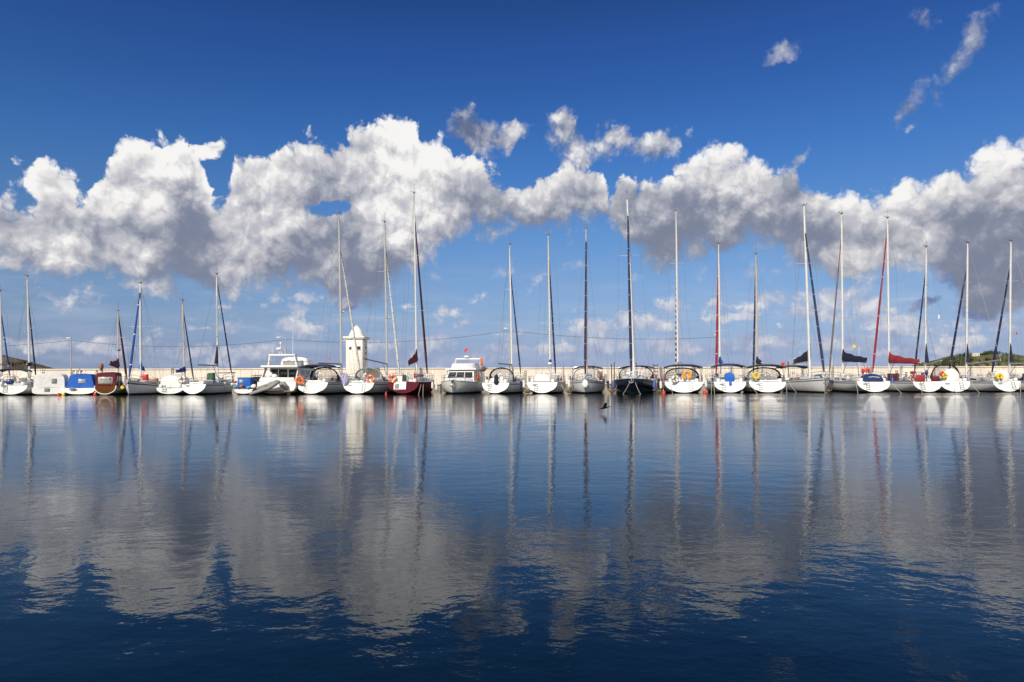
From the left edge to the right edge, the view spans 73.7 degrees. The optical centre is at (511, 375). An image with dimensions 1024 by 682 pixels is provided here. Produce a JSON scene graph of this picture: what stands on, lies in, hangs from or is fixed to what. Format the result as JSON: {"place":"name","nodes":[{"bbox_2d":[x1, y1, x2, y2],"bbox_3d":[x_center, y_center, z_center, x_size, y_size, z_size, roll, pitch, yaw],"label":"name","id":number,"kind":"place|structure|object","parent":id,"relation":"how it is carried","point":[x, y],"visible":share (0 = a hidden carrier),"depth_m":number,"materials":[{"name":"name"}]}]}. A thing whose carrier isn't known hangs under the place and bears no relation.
{"place":"outdoors","nodes":[
{"label":"outdoors","id":0,"kind":"place"},
{"bbox_2d":[2,355,53,368],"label":"rocky hill","id":1,"kind":"structure","parent":0,"point":[22,365],"depth_m":512.17,"materials":[{"name":"grey stone"}]},
{"bbox_2d":[2,361,26,367],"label":"hill bushes","id":2,"kind":"object","parent":1,"relation":"on","point":[15,363],"visible":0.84,"depth_m":490.16,"materials":[{"name":"green plant"}]},
{"bbox_2d":[232,384,706,390],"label":"quay","id":3,"kind":"structure","parent":0,"point":[527,387],"depth_m":84.60,"materials":[{"name":"concrete"}]},
{"bbox_2d":[66,337,71,374],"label":"lamp post","id":4,"kind":"object","parent":3,"relation":"on","point":[71,356],"visible":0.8,"depth_m":90.37,"materials":[{"name":"metal"}]},
{"bbox_2d":[7,331,712,347],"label":"festoon cable","id":5,"kind":"object","parent":4,"relation":"hanging from","point":[336,342],"visible":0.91,"depth_m":90.39,"materials":[{"name":"black rubber"}]},
{"bbox_2d":[343,325,369,378],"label":"harbour tower","id":6,"kind":"structure","parent":3,"relation":"on","point":[361,340],"depth_m":87.91,"materials":[{"name":"white paint"}]},
{"bbox_2d":[504,328,509,375],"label":"lamp post","id":7,"kind":"object","parent":3,"relation":"on","point":[509,349],"visible":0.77,"depth_m":90.33,"materials":[{"name":"metal"}]},
{"bbox_2d":[0,390,1023,681],"bbox_3d":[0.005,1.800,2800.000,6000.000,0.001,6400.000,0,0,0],"label":"sea water","id":8,"kind":"structure","parent":0,"point":[698,536],"depth_m":7.59,"materials":[{"name":"blue liquid"}]},
{"bbox_2d":[0,290,14,394],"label":"sailboat","id":9,"kind":"object","parent":8,"relation":"on","point":[5,341],"visible":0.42,"depth_m":73.77,"materials":[{"name":"metal"}]},
{"bbox_2d":[0,274,40,394],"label":"sailboat","id":10,"kind":"object","parent":8,"relation":"on","point":[23,386],"visible":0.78,"depth_m":69.65,"materials":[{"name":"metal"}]},
{"bbox_2d":[32,374,68,394],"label":"cabin boat","id":11,"kind":"object","parent":8,"relation":"on","point":[49,384],"visible":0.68,"depth_m":68.13,"materials":[{"name":"white plastic"}]},
{"bbox_2d":[64,370,98,394],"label":"canopy motorboat","id":12,"kind":"object","parent":8,"relation":"on","point":[81,384],"visible":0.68,"depth_m":68.46,"materials":[{"name":"blue fabric"}]},
{"bbox_2d":[94,310,130,394],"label":"wooden motorsailer","id":13,"kind":"object","parent":8,"relation":"on","point":[109,383],"visible":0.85,"depth_m":69.00,"materials":[{"name":"brown wood"}]},
{"bbox_2d":[120,281,160,394],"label":"sailboat","id":14,"kind":"object","parent":8,"relation":"on","point":[135,386],"visible":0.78,"depth_m":70.57,"materials":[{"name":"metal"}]},
{"bbox_2d":[156,291,196,394],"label":"sailboat","id":15,"kind":"object","parent":8,"relation":"on","point":[171,384],"visible":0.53,"depth_m":69.08,"materials":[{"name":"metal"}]},
{"bbox_2d":[182,272,235,394],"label":"sailboat","id":16,"kind":"object","parent":8,"relation":"on","point":[212,384],"visible":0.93,"depth_m":71.79,"materials":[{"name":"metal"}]},
{"bbox_2d":[179,374,185,382],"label":"ring buoy","id":17,"kind":"object","parent":16,"relation":"hanging from","point":[183,377],"visible":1,"depth_m":68.11,"materials":[{"name":"white plastic"}]},
{"bbox_2d":[231,377,255,394],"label":"fishing boat","id":18,"kind":"object","parent":8,"relation":"on","point":[246,385],"visible":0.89,"depth_m":68.45,"materials":[{"name":"blue fabric"}]},
{"bbox_2d":[251,371,266,393],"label":"navy runabout","id":19,"kind":"object","parent":8,"relation":"on","point":[256,379],"visible":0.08,"depth_m":71.67,"materials":[{"name":"plastic"}]},
{"bbox_2d":[257,342,318,393],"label":"motor yacht","id":20,"kind":"object","parent":8,"relation":"on","point":[286,372],"visible":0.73,"depth_m":69.74,"materials":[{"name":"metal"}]},
{"bbox_2d":[249,380,279,394],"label":"rubber dinghy","id":21,"kind":"object","parent":20,"relation":"on","point":[265,387],"visible":0.98,"depth_m":66.09,"materials":[{"name":"grey rubber"}]},
{"bbox_2d":[296,376,303,384],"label":"ring buoy","id":22,"kind":"object","parent":20,"relation":"hanging from","point":[299,383],"visible":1,"depth_m":68.16,"materials":[{"name":"orange plastic"}]},
{"bbox_2d":[297,211,363,393],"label":"sailboat","id":23,"kind":"object","parent":8,"relation":"on","point":[316,385],"visible":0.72,"depth_m":70.98,"materials":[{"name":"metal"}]},
{"bbox_2d":[343,220,402,393],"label":"sailboat","id":24,"kind":"object","parent":8,"relation":"on","point":[356,385],"visible":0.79,"depth_m":71.22,"materials":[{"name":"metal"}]},
{"bbox_2d":[341,373,347,383],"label":"draped cloth","id":25,"kind":"object","parent":24,"relation":"hanging from","point":[344,378],"visible":1,"depth_m":68.30,"materials":[{"name":"white fabric"}]},
{"bbox_2d":[366,373,374,382],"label":"ring buoy","id":26,"kind":"object","parent":24,"relation":"hanging from","point":[367,378],"visible":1,"depth_m":68.17,"materials":[{"name":"orange plastic"}]},
{"bbox_2d":[388,191,433,393],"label":"sailboat","id":27,"kind":"object","parent":8,"relation":"on","point":[404,384],"visible":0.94,"depth_m":74.39,"materials":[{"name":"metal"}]},
{"bbox_2d":[388,372,396,382],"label":"ring buoy","id":28,"kind":"object","parent":27,"relation":"hanging from","point":[394,376],"visible":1,"depth_m":68.21,"materials":[{"name":"orange plastic"}]},
{"bbox_2d":[441,347,486,393],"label":"flybridge cruiser","id":29,"kind":"object","parent":8,"relation":"on","point":[461,378],"visible":0.9,"depth_m":72.38,"materials":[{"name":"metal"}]},
{"bbox_2d":[482,242,525,393],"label":"sailboat","id":30,"kind":"object","parent":8,"relation":"on","point":[497,384],"visible":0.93,"depth_m":70.47,"materials":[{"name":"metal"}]},
{"bbox_2d":[527,232,565,393],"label":"sailboat","id":31,"kind":"object","parent":8,"relation":"on","point":[542,383],"visible":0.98,"depth_m":71.46,"materials":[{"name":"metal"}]},
{"bbox_2d":[564,383,573,392],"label":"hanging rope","id":32,"kind":"object","parent":31,"relation":"hanging from","point":[569,391],"visible":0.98,"depth_m":69.36,"materials":[{"name":"fabric"}]},
{"bbox_2d":[569,226,604,393],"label":"sailboat","id":33,"kind":"object","parent":8,"relation":"on","point":[587,383],"visible":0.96,"depth_m":70.98,"materials":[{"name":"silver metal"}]},
{"bbox_2d":[607,383,616,392],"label":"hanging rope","id":34,"kind":"object","parent":33,"relation":"hanging from","point":[612,391],"visible":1,"depth_m":69.56,"materials":[{"name":"fabric"}]},
{"bbox_2d":[613,197,656,392],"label":"sailboat","id":35,"kind":"object","parent":8,"relation":"on","point":[644,384],"visible":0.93,"depth_m":71.93,"materials":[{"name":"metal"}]},
{"bbox_2d":[653,375,655,388],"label":"fender","id":36,"kind":"object","parent":35,"relation":"hanging from","point":[654,383],"visible":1,"depth_m":69.09,"materials":[{"name":"blue plastic"}]},
{"bbox_2d":[660,208,702,392],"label":"sailboat","id":37,"kind":"object","parent":8,"relation":"on","point":[687,385],"visible":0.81,"depth_m":70.58,"materials":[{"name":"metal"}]},
{"bbox_2d":[655,383,664,392],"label":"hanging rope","id":38,"kind":"object","parent":37,"relation":"hanging from","point":[659,391],"visible":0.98,"depth_m":69.17,"materials":[{"name":"fabric"}]},
{"bbox_2d":[672,375,678,382],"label":"ring buoy","id":39,"kind":"object","parent":37,"relation":"hanging from","point":[673,377],"visible":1,"depth_m":68.17,"materials":[{"name":"white plastic"}]},
{"bbox_2d":[682,370,691,379],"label":"horseshoe buoy","id":40,"kind":"object","parent":37,"relation":"attached to","point":[685,372],"visible":1,"depth_m":68.23,"materials":[{"name":"orange plastic"}]},
{"bbox_2d":[706,234,745,392],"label":"sailboat","id":41,"kind":"object","parent":8,"relation":"on","point":[729,382],"visible":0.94,"depth_m":71.01,"materials":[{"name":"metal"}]},
{"bbox_2d":[742,252,785,392],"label":"sailboat","id":42,"kind":"object","parent":8,"relation":"on","point":[764,383],"visible":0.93,"depth_m":69.64,"materials":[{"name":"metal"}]},
{"bbox_2d":[752,372,759,378],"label":"ring buoy","id":43,"kind":"object","parent":42,"relation":"hanging from","point":[754,373],"visible":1,"depth_m":68.11,"materials":[{"name":"yellow plastic"}]},
{"bbox_2d":[775,203,829,392],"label":"sailboat","id":44,"kind":"object","parent":8,"relation":"on","point":[816,383],"visible":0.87,"depth_m":72.88,"materials":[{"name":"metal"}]},
{"bbox_2d":[825,205,889,392],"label":"sailboat","id":45,"kind":"object","parent":8,"relation":"on","point":[869,383],"visible":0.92,"depth_m":72.86,"materials":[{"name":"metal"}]},
{"bbox_2d":[869,215,941,391],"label":"sailboat","id":46,"kind":"object","parent":8,"relation":"on","point":[927,384],"visible":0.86,"depth_m":72.59,"materials":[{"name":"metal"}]},
{"bbox_2d":[914,244,969,391],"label":"sailboat","id":47,"kind":"object","parent":8,"relation":"on","point":[953,380],"visible":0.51,"depth_m":70.44,"materials":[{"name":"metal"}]},
{"bbox_2d":[949,234,1020,391],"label":"sailboat","id":48,"kind":"object","parent":8,"relation":"on","point":[1008,383],"visible":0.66,"depth_m":71.67,"materials":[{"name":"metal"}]},
{"bbox_2d":[996,372,1003,379],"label":"horseshoe buoy","id":49,"kind":"object","parent":48,"relation":"attached to","point":[1000,375],"visible":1,"depth_m":67.99,"materials":[{"name":"yellow plastic"}]},
{"bbox_2d":[989,239,1023,391],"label":"sailboat","id":50,"kind":"object","parent":8,"relation":"on","point":[1011,359],"visible":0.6,"depth_m":74.98,"materials":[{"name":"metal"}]},
{"bbox_2d":[0,366,1023,383],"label":"breakwater wall","id":51,"kind":"structure","parent":0,"point":[438,373],"depth_m":91.60,"materials":[{"name":"beige concrete"}]},
{"bbox_2d":[0,0,1023,368],"label":"sky","id":52,"kind":"structure","parent":0,"point":[167,145],"materials":[{"name":"blue"}]},
{"bbox_2d":[861,363,869,374],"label":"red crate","id":53,"kind":"object","parent":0,"point":[863,371],"visible":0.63,"depth_m":85.35,"materials":[{"name":"plastic"}]},
{"bbox_2d":[913,354,1023,365],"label":"green hill","id":54,"kind":"structure","parent":0,"point":[1003,360],"depth_m":611.81,"materials":[{"name":"green plant"}]},
{"bbox_2d":[933,349,1017,365],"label":"hill trees","id":55,"kind":"object","parent":54,"relation":"on","point":[989,352],"visible":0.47,"depth_m":631.43,"materials":[{"name":"green plant"}]},
{"bbox_2d":[936,357,1019,365],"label":"hill scrub","id":56,"kind":"object","parent":54,"relation":"on","point":[958,361],"visible":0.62,"depth_m":582.08,"materials":[{"name":"green plant"}]}
]}

